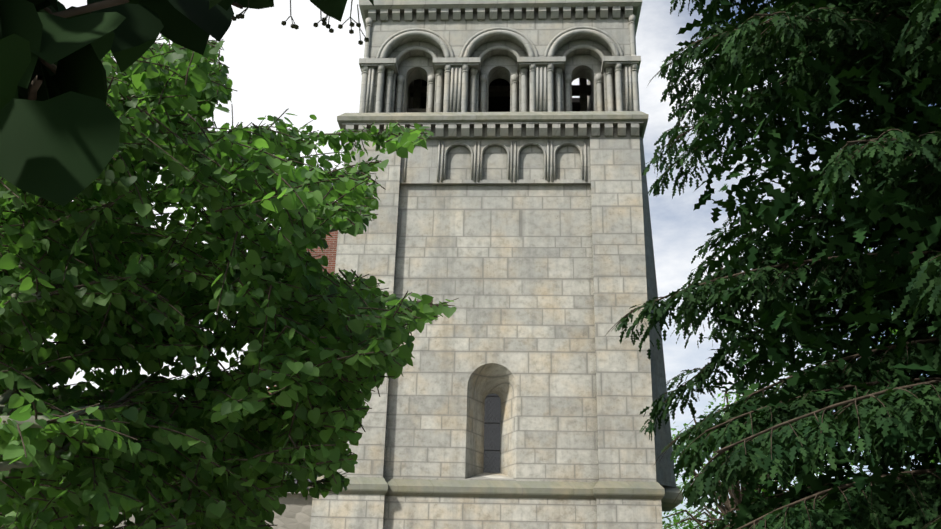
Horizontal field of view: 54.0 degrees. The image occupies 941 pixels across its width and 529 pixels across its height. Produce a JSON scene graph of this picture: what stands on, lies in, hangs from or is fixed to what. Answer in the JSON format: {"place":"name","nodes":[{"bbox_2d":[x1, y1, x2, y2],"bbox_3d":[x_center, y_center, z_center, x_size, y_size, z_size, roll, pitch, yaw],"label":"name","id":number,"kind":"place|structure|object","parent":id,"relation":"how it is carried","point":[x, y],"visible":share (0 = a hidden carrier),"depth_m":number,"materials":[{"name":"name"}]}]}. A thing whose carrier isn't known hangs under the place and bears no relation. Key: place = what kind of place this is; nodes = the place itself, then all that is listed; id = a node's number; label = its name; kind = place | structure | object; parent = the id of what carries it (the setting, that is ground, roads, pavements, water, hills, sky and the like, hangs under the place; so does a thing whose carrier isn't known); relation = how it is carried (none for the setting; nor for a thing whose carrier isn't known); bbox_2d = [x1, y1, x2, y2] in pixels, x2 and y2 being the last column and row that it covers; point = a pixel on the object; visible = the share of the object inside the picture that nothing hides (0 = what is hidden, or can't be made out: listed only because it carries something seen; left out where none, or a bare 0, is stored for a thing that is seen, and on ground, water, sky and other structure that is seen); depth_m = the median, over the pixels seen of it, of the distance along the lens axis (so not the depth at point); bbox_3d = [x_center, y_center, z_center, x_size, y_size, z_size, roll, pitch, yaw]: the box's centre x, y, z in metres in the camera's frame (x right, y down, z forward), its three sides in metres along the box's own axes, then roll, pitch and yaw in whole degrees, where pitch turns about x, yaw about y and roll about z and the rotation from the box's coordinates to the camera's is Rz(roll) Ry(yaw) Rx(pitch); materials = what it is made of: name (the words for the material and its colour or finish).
{"place":"outdoors","nodes":[
{"label":"outdoors","id":0,"kind":"place"},
{"bbox_2d":[0,0,373,205],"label":"tree leaves","id":1,"kind":"object","parent":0,"point":[59,140],"visible":0.96,"depth_m":1.07,"materials":[{"name":"green plant"}]},
{"bbox_2d":[231,0,368,44],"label":"linden fruits","id":2,"kind":"object","parent":1,"relation":"hanging from","point":[294,25],"visible":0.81,"depth_m":1.60,"materials":[{"name":"black plant"}]},
{"bbox_2d":[0,0,458,528],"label":"linden","id":3,"kind":"object","parent":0,"point":[248,412],"depth_m":5.97,"materials":[{"name":"green plant"}]},
{"bbox_2d":[43,0,939,528],"label":"sky","id":4,"kind":"structure","parent":0,"point":[274,68],"materials":[{"name":"white"}]},
{"bbox_2d":[605,0,940,528],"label":"yew","id":5,"kind":"object","parent":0,"point":[925,281],"depth_m":10.43,"materials":[{"name":"green plant"}]},
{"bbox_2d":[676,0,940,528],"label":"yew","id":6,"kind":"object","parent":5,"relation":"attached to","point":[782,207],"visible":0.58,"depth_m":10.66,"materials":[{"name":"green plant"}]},
{"label":"ground","id":7,"kind":"structure","parent":0,"visible":0},
{"bbox_2d":[79,494,312,528],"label":"building wall","id":8,"kind":"structure","parent":7,"relation":"on","point":[296,514],"depth_m":20.53,"materials":[{"name":"beige stone"}]},
{"bbox_2d":[268,225,337,393],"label":"brick building","id":9,"kind":"structure","parent":7,"relation":"on","point":[330,251],"depth_m":27.81,"materials":[{"name":"red brick"}]},
{"bbox_2d":[310,126,662,528],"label":"tower shaft","id":10,"kind":"object","parent":7,"relation":"on","point":[546,285],"visible":0.81,"depth_m":20.96,"materials":[{"name":"beige stone"}]},
{"bbox_2d":[483,393,500,472],"bbox_3d":[0.495,3.830,20.974,0.400,1.865,0.001,0,-21,3],"label":"tower window glass","id":11,"kind":"object","parent":10,"relation":"in","point":[492,421],"visible":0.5,"depth_m":20.97,"materials":[{"name":"grey glass"}]},
{"bbox_2d":[342,6,643,136],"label":"dentil moldings","id":12,"kind":"structure","parent":10,"relation":"attached to","point":[517,126],"depth_m":22.80,"materials":[{"name":"grey stone"}]},
{"bbox_2d":[400,138,590,184],"bbox_3d":[0.604,-2.525,22.595,4.626,1.220,0.125,0,-21,3],"label":"blind arcade","id":13,"kind":"object","parent":10,"relation":"attached to","point":[420,165],"visible":1,"depth_m":22.57},
{"bbox_2d":[309,111,682,511],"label":"stone ledges","id":14,"kind":"object","parent":10,"relation":"attached to","point":[666,495],"visible":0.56,"depth_m":19.75,"materials":[{"name":"grey stone"}]},
{"bbox_2d":[370,10,629,112],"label":"belfry wall","id":15,"kind":"structure","parent":10,"relation":"on","point":[502,64],"depth_m":24.02,"materials":[{"name":"stone"}]},
{"bbox_2d":[407,78,590,111],"bbox_3d":[0.727,-3.869,26.232,5.240,2.701,3.600,0,-21,3],"label":"bell frame","id":16,"kind":"object","parent":15,"relation":"on","point":[418,90],"visible":0.15,"depth_m":25.48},
{"bbox_2d":[359,14,640,112],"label":"columns and arches","id":17,"kind":"structure","parent":15,"relation":"attached to","point":[455,70],"depth_m":23.51,"materials":[{"name":"grey stone"}]},
{"bbox_2d":[359,0,641,36],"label":"tower cornice","id":18,"kind":"structure","parent":15,"relation":"on","point":[402,5],"depth_m":24.04,"materials":[{"name":"grey stone"}]},
{"bbox_2d":[421,78,579,111],"bbox_3d":[0.941,-5.386,27.492,6.740,0.150,6.300,0,-21,3],"label":"belfry interior","id":19,"kind":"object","parent":15,"relation":"on","point":[499,104],"depth_m":28.30,"materials":[{"name":"black"}]},
{"bbox_2d":[639,136,675,486],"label":"tower side buttress","id":20,"kind":"structure","parent":10,"relation":"attached to","point":[665,475],"depth_m":20.65,"materials":[{"name":"grey stone"}]},
{"bbox_2d":[662,377,797,528],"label":"tree","id":21,"kind":"object","parent":7,"relation":"on","point":[725,507],"visible":0.15,"depth_m":34.83,"materials":[{"name":"plant"}]},
{"bbox_2d":[662,380,865,528],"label":"tree leaves","id":22,"kind":"object","parent":21,"relation":"attached to","point":[690,523],"visible":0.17,"depth_m":36.04,"materials":[{"name":"green plant"}]},
{"bbox_3d":[17.732,3.518,25.416,12.082,15.918,12.900,0,-21,3],"label":"tree wood","id":23,"kind":"object","parent":7,"relation":"on","visible":0},
{"bbox_2d":[829,248,935,462],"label":"tree leaves","id":24,"kind":"object","parent":23,"relation":"on","point":[894,333],"visible":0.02,"depth_m":27.20,"materials":[{"name":"green plant"}]}
]}

